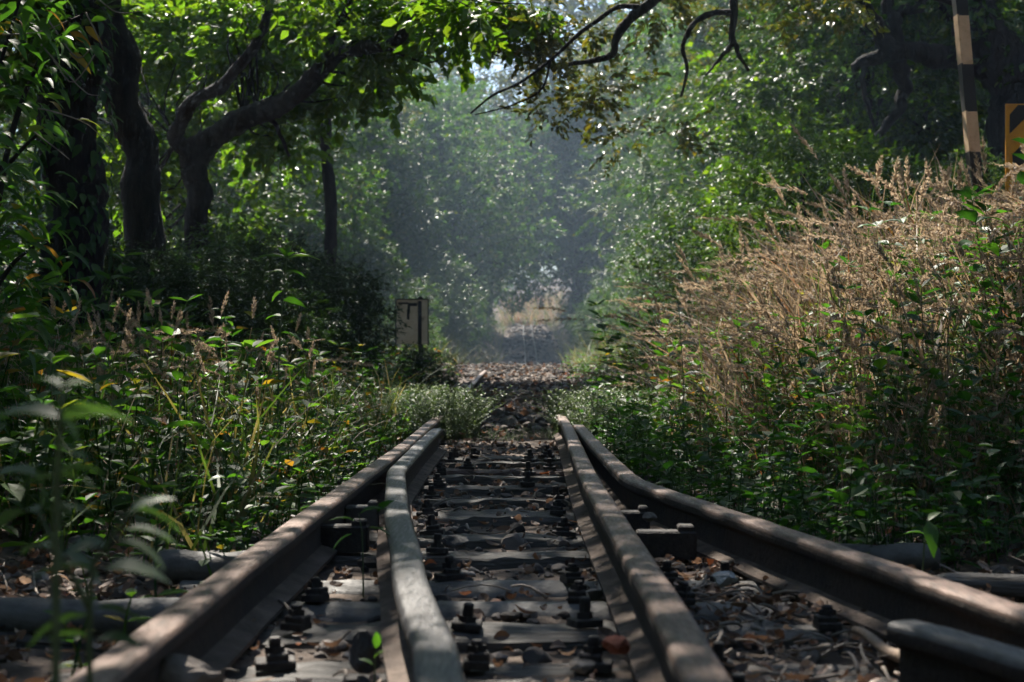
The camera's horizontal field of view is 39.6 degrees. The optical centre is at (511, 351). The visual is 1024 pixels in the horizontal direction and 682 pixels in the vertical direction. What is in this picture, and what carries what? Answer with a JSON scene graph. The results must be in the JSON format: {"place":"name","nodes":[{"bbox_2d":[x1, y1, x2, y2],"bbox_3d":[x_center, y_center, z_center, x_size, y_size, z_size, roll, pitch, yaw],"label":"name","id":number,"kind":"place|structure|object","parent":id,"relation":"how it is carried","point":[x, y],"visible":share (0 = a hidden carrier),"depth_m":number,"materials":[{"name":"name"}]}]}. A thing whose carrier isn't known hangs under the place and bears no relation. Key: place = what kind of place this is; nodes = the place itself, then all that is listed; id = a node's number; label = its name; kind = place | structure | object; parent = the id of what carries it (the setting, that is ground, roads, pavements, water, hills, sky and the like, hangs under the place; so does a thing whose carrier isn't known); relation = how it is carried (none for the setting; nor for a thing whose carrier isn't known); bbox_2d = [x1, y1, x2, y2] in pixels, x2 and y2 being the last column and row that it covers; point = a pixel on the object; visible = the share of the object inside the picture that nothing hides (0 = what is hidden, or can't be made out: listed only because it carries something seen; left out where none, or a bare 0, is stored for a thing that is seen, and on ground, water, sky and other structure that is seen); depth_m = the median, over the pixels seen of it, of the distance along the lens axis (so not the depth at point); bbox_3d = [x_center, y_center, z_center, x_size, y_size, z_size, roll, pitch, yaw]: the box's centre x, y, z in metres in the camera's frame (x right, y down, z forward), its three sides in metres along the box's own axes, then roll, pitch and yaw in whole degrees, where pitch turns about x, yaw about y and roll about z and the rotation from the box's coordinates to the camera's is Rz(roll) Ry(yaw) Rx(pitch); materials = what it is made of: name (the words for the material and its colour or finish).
{"place":"outdoors","nodes":[
{"label":"outdoors","id":0,"kind":"place"},
{"bbox_2d":[4,0,677,280],"label":"sky","id":1,"kind":"structure","parent":0,"point":[496,66],"materials":[{"name":"white"}]},
{"bbox_2d":[343,315,648,364],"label":"verge grass","id":2,"kind":"structure","parent":0,"point":[574,357],"depth_m":54.81,"materials":[{"name":"green plant"}]},
{"bbox_2d":[0,239,1023,681],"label":"ground","id":3,"kind":"structure","parent":0,"point":[38,663],"depth_m":2.95,"materials":[{"name":"soil"}]},
{"bbox_2d":[0,377,136,681],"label":"weed","id":4,"kind":"object","parent":3,"relation":"on","point":[79,409],"visible":1,"depth_m":1.00,"materials":[{"name":"green plant"}]},
{"bbox_2d":[0,0,142,440],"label":"twiggy shrub","id":5,"kind":"object","parent":3,"relation":"on","point":[49,24],"visible":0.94,"depth_m":4.09,"materials":[{"name":"green plant"}]},
{"bbox_2d":[0,0,151,361],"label":"thick tree","id":6,"kind":"object","parent":3,"relation":"on","point":[88,195],"visible":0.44,"depth_m":8.85,"materials":[{"name":"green plant"}]},
{"bbox_2d":[0,462,183,681],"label":"weed","id":7,"kind":"object","parent":3,"relation":"on","point":[83,561],"visible":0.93,"depth_m":1.15,"materials":[{"name":"green plant"}]},
{"bbox_2d":[21,222,181,346],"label":"shrub","id":8,"kind":"object","parent":3,"relation":"on","point":[129,258],"visible":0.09,"depth_m":9.59,"materials":[{"name":"green plant"}]},
{"bbox_2d":[0,30,269,301],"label":"tree","id":9,"kind":"object","parent":3,"relation":"on","point":[17,227],"depth_m":25.58,"materials":[{"name":"green plant"}]},
{"bbox_2d":[102,0,171,324],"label":"leaning tree","id":10,"kind":"object","parent":3,"relation":"on","point":[135,136],"visible":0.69,"depth_m":10.89,"materials":[{"name":"brown plant"}]},
{"bbox_2d":[1,0,335,313],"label":"tree","id":11,"kind":"object","parent":3,"relation":"on","point":[264,197],"visible":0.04,"depth_m":23.86,"materials":[{"name":"green plant"}]},
{"bbox_2d":[0,0,357,308],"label":"tree","id":12,"kind":"object","parent":3,"relation":"on","point":[251,190],"visible":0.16,"depth_m":18.87,"materials":[{"name":"green plant"}]},
{"bbox_2d":[0,276,372,477],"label":"grass seed heads","id":13,"kind":"object","parent":3,"relation":"on","point":[131,326],"depth_m":5.23,"materials":[{"name":"green plant"}]},
{"bbox_2d":[93,242,288,385],"bbox_3d":[-2.130,-0.126,9.026,1.407,1.148,1.268,0,0,-40],"label":"shrub","id":14,"kind":"object","parent":3,"relation":"on","point":[181,283],"visible":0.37,"depth_m":8.90,"materials":[{"name":"green plant"}]},
{"bbox_2d":[159,652,223,681],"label":"stone","id":15,"kind":"object","parent":3,"relation":"on","point":[175,667],"visible":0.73,"depth_m":1.80,"materials":[{"name":"grey stone"}]},
{"bbox_2d":[0,362,425,676],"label":"ground cover","id":16,"kind":"object","parent":3,"relation":"on","point":[295,510],"visible":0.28,"depth_m":3.75,"materials":[{"name":"green plant"}]},
{"bbox_2d":[0,213,432,575],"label":"undergrowth","id":17,"kind":"object","parent":3,"relation":"on","point":[120,504],"visible":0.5,"depth_m":4.30,"materials":[{"name":"green plant"}]},
{"bbox_2d":[0,291,442,564],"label":"grass","id":18,"kind":"structure","parent":3,"relation":"on","point":[252,477],"depth_m":3.95,"materials":[{"name":"green plant"}]},
{"bbox_2d":[131,226,354,394],"bbox_3d":[-1.933,-0.180,9.986,1.506,1.364,1.671,0,0,-29],"label":"shrub","id":19,"kind":"object","parent":3,"relation":"on","point":[235,269],"visible":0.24,"depth_m":9.80,"materials":[{"name":"green plant"}]},
{"bbox_2d":[167,209,334,331],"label":"shrub","id":20,"kind":"object","parent":3,"relation":"on","point":[210,237],"visible":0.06,"depth_m":12.75,"materials":[{"name":"green plant"}]},
{"bbox_2d":[107,12,442,300],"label":"tree","id":21,"kind":"object","parent":3,"relation":"on","point":[390,140],"visible":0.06,"depth_m":46.26,"materials":[{"name":"green plant"}]},
{"bbox_2d":[172,218,396,389],"bbox_3d":[-1.965,-0.282,11.499,2.023,1.651,1.823,0,0,34],"label":"shrub","id":22,"kind":"object","parent":3,"relation":"on","point":[254,253],"visible":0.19,"depth_m":11.54,"materials":[{"name":"green plant"}]},
{"bbox_2d":[169,3,401,270],"bbox_3d":[-6.585,-4.746,35.819,7.116,9.585,7.367,0,0,-26],"label":"tree","id":23,"kind":"object","parent":3,"relation":"on","point":[316,201],"visible":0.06,"depth_m":35.65,"materials":[{"name":"green plant"}]},
{"bbox_2d":[253,246,319,468],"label":"weed","id":24,"kind":"object","parent":3,"relation":"on","point":[284,254],"visible":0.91,"depth_m":5.00,"materials":[{"name":"green plant"}]},
{"bbox_2d":[96,0,568,263],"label":"crooked tree","id":25,"kind":"object","parent":3,"relation":"on","point":[274,38],"visible":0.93,"depth_m":12.69,"materials":[{"name":"green plant"}]},
{"bbox_2d":[290,1,383,330],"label":"slim tree","id":26,"kind":"object","parent":3,"relation":"on","point":[330,198],"visible":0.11,"depth_m":21.93,"materials":[{"name":"brown plant"}]},
{"bbox_2d":[296,245,410,381],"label":"shrub","id":27,"kind":"object","parent":3,"relation":"on","point":[354,294],"visible":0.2,"depth_m":14.43,"materials":[{"name":"green plant"}]},
{"bbox_2d":[250,57,467,324],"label":"tree","id":28,"kind":"object","parent":3,"relation":"on","point":[419,228],"visible":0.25,"depth_m":56.89,"materials":[{"name":"green plant"}]},
{"bbox_2d":[344,500,378,529],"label":"spacer block","id":29,"kind":"structure","parent":3,"relation":"on","point":[370,516],"depth_m":3.60,"materials":[{"name":"black metal"}]},
{"bbox_2d":[313,225,432,352],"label":"shrub","id":30,"kind":"object","parent":3,"relation":"on","point":[397,284],"visible":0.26,"depth_m":37.96,"materials":[{"name":"green plant"}]},
{"bbox_2d":[365,296,447,360],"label":"shrub","id":31,"kind":"object","parent":3,"relation":"on","point":[430,342],"visible":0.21,"depth_m":29.83,"materials":[{"name":"green plant"}]},
{"bbox_2d":[238,514,584,549],"bbox_3d":[-0.021,0.490,3.520,1.356,0.176,0.168,0,0,0],"label":"sleeper","id":32,"kind":"object","parent":3,"relation":"on","point":[475,541],"visible":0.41,"depth_m":3.49,"materials":[{"name":"grey wood"}]},
{"bbox_2d":[395,297,428,366],"bbox_3d":[-1.334,-0.119,19.020,0.460,1.223,0.089,0,0,0],"label":"notice board","id":33,"kind":"object","parent":3,"relation":"on","point":[414,316],"visible":0.93,"depth_m":18.99,"materials":[{"name":"beige paint"}]},
{"bbox_2d":[373,271,451,350],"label":"shrub","id":34,"kind":"object","parent":3,"relation":"on","point":[411,291],"visible":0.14,"depth_m":43.85,"materials":[{"name":"green plant"}]},
{"bbox_2d":[377,428,464,681],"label":"rail","id":35,"kind":"object","parent":3,"relation":"on","point":[418,643],"visible":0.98,"depth_m":2.23,"materials":[{"name":"grey metal"}]},
{"bbox_2d":[377,339,464,392],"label":"shrub","id":36,"kind":"object","parent":3,"relation":"on","point":[420,362],"visible":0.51,"depth_m":12.86,"materials":[{"name":"green plant"}]},
{"bbox_2d":[281,485,569,508],"bbox_3d":[-0.066,0.499,4.421,1.302,0.167,0.146,0,0,-1],"label":"sleeper","id":37,"kind":"object","parent":3,"relation":"on","point":[517,502],"visible":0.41,"depth_m":4.37,"materials":[{"name":"grey wood"}]},
{"bbox_2d":[337,56,517,304],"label":"tree","id":38,"kind":"object","parent":3,"relation":"on","point":[454,185],"visible":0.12,"depth_m":64.85,"materials":[{"name":"green plant"}]},
{"bbox_2d":[284,499,576,526],"bbox_3d":[-0.017,0.495,3.980,1.213,0.173,0.225,0,0,1],"label":"sleeper","id":39,"kind":"object","parent":3,"relation":"on","point":[471,518],"visible":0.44,"depth_m":3.93,"materials":[{"name":"grey wood"}]},
{"bbox_2d":[65,416,445,681],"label":"rail","id":40,"kind":"object","parent":39,"relation":"on","point":[207,621],"visible":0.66,"depth_m":2.29,"materials":[{"name":"brown metal"}]},
{"bbox_2d":[390,270,480,358],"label":"shrub","id":41,"kind":"object","parent":3,"relation":"on","point":[449,294],"visible":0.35,"depth_m":51.74,"materials":[{"name":"green plant"}]},
{"bbox_2d":[379,241,497,357],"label":"shrub","id":42,"kind":"object","parent":3,"relation":"on","point":[447,271],"visible":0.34,"depth_m":54.65,"materials":[{"name":"green plant"}]},
{"bbox_2d":[0,596,889,652],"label":"sleeper","id":43,"kind":"object","parent":3,"relation":"on","point":[467,627],"visible":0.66,"depth_m":2.32,"materials":[{"name":"grey wood"}]},
{"bbox_2d":[0,597,179,636],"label":"timber","id":44,"kind":"object","parent":43,"relation":"on","point":[28,614],"visible":0.4,"depth_m":2.31,"materials":[{"name":"grey wood"}]},
{"bbox_2d":[149,318,750,412],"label":"undergrowth","id":45,"kind":"object","parent":3,"relation":"on","point":[585,369],"visible":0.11,"depth_m":15.44,"materials":[{"name":"green plant"}]},
{"bbox_2d":[183,533,718,570],"bbox_3d":[-0.072,0.494,3.220,1.345,0.169,0.182,0,0,0],"label":"sleeper","id":46,"kind":"object","parent":3,"relation":"on","point":[437,551],"visible":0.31,"depth_m":3.16,"materials":[{"name":"grey wood"}]},
{"bbox_2d":[321,518,368,552],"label":"spacer block","id":47,"kind":"structure","parent":46,"relation":"on","point":[332,535],"depth_m":3.19,"materials":[{"name":"metal"}]},
{"bbox_2d":[552,414,731,681],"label":"rail","id":48,"kind":"object","parent":46,"relation":"on","point":[656,625],"visible":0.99,"depth_m":2.32,"materials":[{"name":"metal"}]},
{"bbox_2d":[636,523,696,558],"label":"spacer block","id":49,"kind":"structure","parent":46,"relation":"on","point":[679,541],"depth_m":3.10,"materials":[{"name":"metal"}]},
{"bbox_2d":[573,424,1023,648],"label":"rail","id":50,"kind":"object","parent":46,"relation":"on","point":[849,583],"visible":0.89,"depth_m":2.58,"materials":[{"name":"metal"}]},
{"bbox_2d":[362,66,577,354],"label":"tree","id":51,"kind":"object","parent":3,"relation":"on","point":[499,265],"visible":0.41,"depth_m":70.82,"materials":[{"name":"green plant"}]},
{"bbox_2d":[50,635,898,681],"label":"sleeper","id":52,"kind":"object","parent":3,"relation":"on","point":[278,658],"visible":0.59,"depth_m":2.09,"materials":[{"name":"grey wood"}]},
{"bbox_2d":[176,555,785,597],"bbox_3d":[0.071,0.493,2.829,1.455,0.169,0.121,0,0,0],"label":"sleeper","id":53,"kind":"object","parent":3,"relation":"on","point":[452,575],"visible":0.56,"depth_m":2.81,"materials":[{"name":"wood"}]},
{"bbox_2d":[153,549,245,585],"bbox_3d":[-0.608,0.438,2.864,0.242,0.078,0.086,0,0,6],"label":"timber","id":54,"kind":"object","parent":53,"relation":"on","point":[180,565],"visible":0.36,"depth_m":2.84,"materials":[{"name":"grey wood"}]},
{"bbox_2d":[342,449,654,468],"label":"sleeper","id":55,"kind":"object","parent":3,"relation":"on","point":[451,460],"visible":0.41,"depth_m":5.78,"materials":[{"name":"grey wood"}]},
{"bbox_2d":[310,471,687,496],"bbox_3d":[-0.044,0.490,4.799,1.262,0.175,0.144,0,0,-2],"label":"sleeper","id":56,"kind":"object","parent":3,"relation":"on","point":[525,484],"visible":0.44,"depth_m":4.77,"materials":[{"name":"grey wood"}]},
{"bbox_2d":[332,458,665,475],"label":"sleeper","id":57,"kind":"object","parent":3,"relation":"on","point":[465,467],"visible":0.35,"depth_m":5.45,"materials":[{"name":"wood"}]},
{"bbox_2d":[355,445,650,462],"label":"sleeper","id":58,"kind":"object","parent":3,"relation":"on","point":[474,451],"visible":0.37,"depth_m":6.13,"materials":[{"name":"grey wood"}]},
{"bbox_2d":[0,362,1023,681],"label":"leaf litter","id":59,"kind":"object","parent":3,"relation":"on","point":[712,568],"visible":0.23,"depth_m":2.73,"materials":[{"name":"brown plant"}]},
{"bbox_2d":[851,626,898,662],"bbox_3d":[0.550,0.438,2.099,0.022,0.025,0.244,0,0,-9],"label":"stick","id":60,"kind":"object","parent":59,"relation":"on","point":[879,645],"visible":0.67,"depth_m":2.12,"materials":[{"name":"wood"}]},
{"bbox_2d":[0,323,1023,681],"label":"ballast","id":61,"kind":"structure","parent":3,"relation":"on","point":[506,421],"depth_m":3.86,"materials":[{"name":"gravel"}]},
{"bbox_2d":[349,630,381,673],"bbox_3d":[-0.210,0.427,2.024,0.037,0.063,0.040,0,0,-41],"label":"stone","id":62,"kind":"object","parent":61,"relation":"on","point":[362,646],"visible":0.84,"depth_m":2.01,"materials":[{"name":"grey stone"}]},
{"bbox_2d":[330,461,703,485],"bbox_3d":[0.012,0.486,5.149,1.355,0.176,0.138,0,0,0],"label":"sleeper","id":63,"kind":"object","parent":3,"relation":"on","point":[485,480],"visible":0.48,"depth_m":5.11,"materials":[{"name":"grey wood"}]},
{"bbox_2d":[333,380,707,444],"bbox_3d":[0.131,0.309,8.217,2.154,0.352,2.318,0,0,0],"label":"creeping plant","id":64,"kind":"object","parent":3,"relation":"on","point":[464,414],"visible":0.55,"depth_m":7.69,"materials":[{"name":"green plant"}]},
{"bbox_2d":[421,0,675,304],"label":"tree","id":65,"kind":"object","parent":3,"relation":"on","point":[570,8],"visible":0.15,"depth_m":87.67,"materials":[{"name":"green plant"}]},
{"bbox_2d":[278,577,818,622],"bbox_3d":[0.019,0.493,2.579,1.460,0.166,0.120,0,0,1],"label":"sleeper","id":66,"kind":"object","parent":3,"relation":"on","point":[314,598],"visible":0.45,"depth_m":2.56,"materials":[{"name":"wood"}]},
{"bbox_2d":[471,62,651,343],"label":"tree","id":67,"kind":"object","parent":3,"relation":"on","point":[564,281],"visible":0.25,"depth_m":82.13,"materials":[{"name":"green plant"}]},
{"bbox_2d":[505,62,646,292],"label":"tree","id":68,"kind":"object","parent":3,"relation":"on","point":[573,124],"visible":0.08,"depth_m":82.82,"materials":[{"name":"green plant"}]},
{"bbox_2d":[564,287,643,354],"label":"shrub","id":69,"kind":"object","parent":3,"relation":"on","point":[584,324],"visible":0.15,"depth_m":48.03,"materials":[{"name":"green plant"}]},
{"bbox_2d":[554,89,686,304],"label":"tree","id":70,"kind":"object","parent":3,"relation":"on","point":[594,235],"visible":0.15,"depth_m":77.42,"materials":[{"name":"green plant"}]},
{"bbox_2d":[585,253,670,351],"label":"shrub","id":71,"kind":"object","parent":3,"relation":"on","point":[619,290],"visible":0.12,"depth_m":39.98,"materials":[{"name":"green plant"}]},
{"bbox_2d":[587,238,688,354],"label":"shrub","id":72,"kind":"object","parent":3,"relation":"on","point":[634,294],"visible":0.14,"depth_m":36.11,"materials":[{"name":"green plant"}]},
{"bbox_2d":[567,0,727,251],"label":"tree","id":73,"kind":"object","parent":3,"relation":"on","point":[604,50],"visible":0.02,"depth_m":68.39,"materials":[{"name":"green plant"}]},
{"bbox_2d":[571,61,741,322],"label":"tree","id":74,"kind":"object","parent":3,"relation":"on","point":[627,208],"visible":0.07,"depth_m":51.31,"materials":[{"name":"green plant"}]},
{"bbox_2d":[568,3,776,338],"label":"tree","id":75,"kind":"object","parent":3,"relation":"on","point":[580,172],"visible":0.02,"depth_m":59.08,"materials":[{"name":"green plant"}]},
{"bbox_2d":[600,48,808,337],"bbox_3d":[5.318,-3.387,33.065,6.519,7.438,6.309,0,0,-4],"label":"tree","id":76,"kind":"object","parent":3,"relation":"on","point":[680,76],"visible":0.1,"depth_m":32.95,"materials":[{"name":"green plant"}]},
{"bbox_2d":[611,180,799,342],"bbox_3d":[2.886,-0.970,19.863,2.994,2.921,2.760,0,0,43],"label":"shrub","id":77,"kind":"object","parent":3,"relation":"on","point":[664,216],"visible":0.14,"depth_m":19.93,"materials":[{"name":"green plant"}]},
{"bbox_2d":[470,0,951,177],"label":"overhanging tree","id":78,"kind":"object","parent":3,"relation":"on","point":[542,49],"visible":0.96,"depth_m":10.87,"materials":[{"name":"green plant"}]},
{"bbox_2d":[595,0,842,232],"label":"tree","id":79,"kind":"object","parent":3,"relation":"on","point":[637,92],"visible":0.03,"depth_m":46.34,"materials":[{"name":"green plant"}]},
{"bbox_2d":[650,197,799,348],"bbox_3d":[2.485,-0.745,15.079,1.969,1.943,1.980,0,0,-12],"label":"shrub","id":80,"kind":"object","parent":3,"relation":"on","point":[694,255],"visible":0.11,"depth_m":15.14,"materials":[{"name":"green plant"}]},
{"bbox_2d":[601,0,948,230],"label":"tree","id":81,"kind":"object","parent":3,"relation":"on","point":[638,51],"visible":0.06,"depth_m":40.65,"materials":[{"name":"green plant"}]},
{"bbox_2d":[638,0,931,318],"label":"tree","id":82,"kind":"object","parent":3,"relation":"on","point":[677,193],"visible":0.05,"depth_m":25.29,"materials":[{"name":"green plant"}]},
{"bbox_2d":[577,372,1023,571],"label":"undergrowth","id":83,"kind":"object","parent":3,"relation":"on","point":[632,452],"visible":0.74,"depth_m":3.54,"materials":[{"name":"green plant"}]},
{"bbox_2d":[586,137,1023,539],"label":"undergrowth","id":84,"kind":"object","parent":3,"relation":"on","point":[993,247],"visible":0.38,"depth_m":4.28,"materials":[{"name":"green plant"}]},
{"bbox_2d":[603,220,1023,498],"bbox_3d":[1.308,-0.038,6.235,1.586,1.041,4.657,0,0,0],"label":"undergrowth","id":85,"kind":"object","parent":3,"relation":"on","point":[879,363],"visible":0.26,"depth_m":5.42,"materials":[{"name":"green plant"}]},
{"bbox_2d":[646,0,989,264],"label":"tree","id":86,"kind":"object","parent":3,"relation":"on","point":[708,77],"visible":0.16,"depth_m":19.39,"materials":[{"name":"green plant"}]},
{"bbox_2d":[683,83,955,326],"bbox_3d":[2.801,-1.041,12.676,2.687,2.637,2.672,0,0,44],"label":"shrub","id":87,"kind":"object","parent":3,"relation":"on","point":[739,187],"visible":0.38,"depth_m":12.44,"materials":[{"name":"green plant"}]},
{"bbox_2d":[714,125,934,299],"bbox_3d":[3.184,-1.024,14.473,2.384,2.523,2.586,0,0,37],"label":"shrub","id":88,"kind":"object","parent":3,"relation":"on","point":[827,159],"visible":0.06,"depth_m":14.12,"materials":[{"name":"green plant"}]},
{"bbox_2d":[651,0,1022,180],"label":"tree","id":89,"kind":"object","parent":3,"relation":"on","point":[690,55],"visible":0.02,"depth_m":30.76,"materials":[{"name":"green plant"}]},
{"bbox_2d":[661,0,1016,281],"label":"tree","id":90,"kind":"object","parent":3,"relation":"on","point":[719,34],"visible":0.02,"depth_m":21.32,"materials":[{"name":"green plant"}]},
{"bbox_2d":[704,0,990,260],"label":"tree","id":91,"kind":"object","parent":3,"relation":"on","point":[946,141],"visible":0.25,"depth_m":17.73,"materials":[{"name":"green plant"}]},
{"bbox_2d":[786,145,955,267],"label":"shrub","id":92,"kind":"object","parent":3,"relation":"on","point":[915,175],"visible":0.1,"depth_m":12.36,"materials":[{"name":"beige plant"}]},
{"bbox_2d":[731,0,1020,241],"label":"tree","id":93,"kind":"object","parent":3,"relation":"on","point":[926,101],"visible":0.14,"depth_m":17.53,"materials":[{"name":"green plant"}]},
{"bbox_2d":[840,542,940,570],"bbox_3d":[0.729,0.438,3.022,0.348,0.066,0.074,0,0,3],"label":"timber","id":94,"kind":"object","parent":3,"relation":"on","point":[905,554],"visible":0.3,"depth_m":2.99,"materials":[{"name":"grey wood"}]},
{"bbox_2d":[850,0,1023,189],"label":"gnarled tree","id":95,"kind":"object","parent":3,"relation":"on","point":[997,43],"visible":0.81,"depth_m":15.76,"materials":[{"name":"brown plant"}]},
{"bbox_2d":[886,619,1023,681],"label":"check rail","id":96,"kind":"object","parent":3,"relation":"on","point":[929,652],"visible":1,"depth_m":1.74,"materials":[{"name":"grey metal"}]},
{"bbox_2d":[917,130,1013,230],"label":"shrub","id":97,"kind":"object","parent":3,"relation":"on","point":[994,171],"visible":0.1,"depth_m":12.86,"materials":[{"name":"green plant"}]},
{"bbox_2d":[952,0,984,222],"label":"striped post","id":98,"kind":"object","parent":3,"relation":"on","point":[966,76],"visible":0.77,"depth_m":9.49,"materials":[{"name":"black paint"}]},
{"bbox_2d":[934,572,1023,602],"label":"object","id":99,"kind":"object","parent":3,"relation":"on","point":[1007,585],"visible":0.45,"depth_m":2.61,"materials":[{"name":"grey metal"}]},
{"bbox_2d":[1005,104,1023,220],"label":"chevron board","id":100,"kind":"object","parent":3,"relation":"on","point":[1014,120],"visible":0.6,"depth_m":8.49,"materials":[{"name":"yellow paint"}]},
{"bbox_2d":[496,286,567,325],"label":"hill grass","id":101,"kind":"structure","parent":0,"point":[532,316],"depth_m":119.98,"materials":[{"name":"beige plant"}]},
{"bbox_2d":[526,121,1023,562],"bbox_3d":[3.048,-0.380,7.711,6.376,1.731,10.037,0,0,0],"label":"dry grass","id":102,"kind":"structure","parent":0,"point":[830,290],"depth_m":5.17,"materials":[{"name":"beige plant"}]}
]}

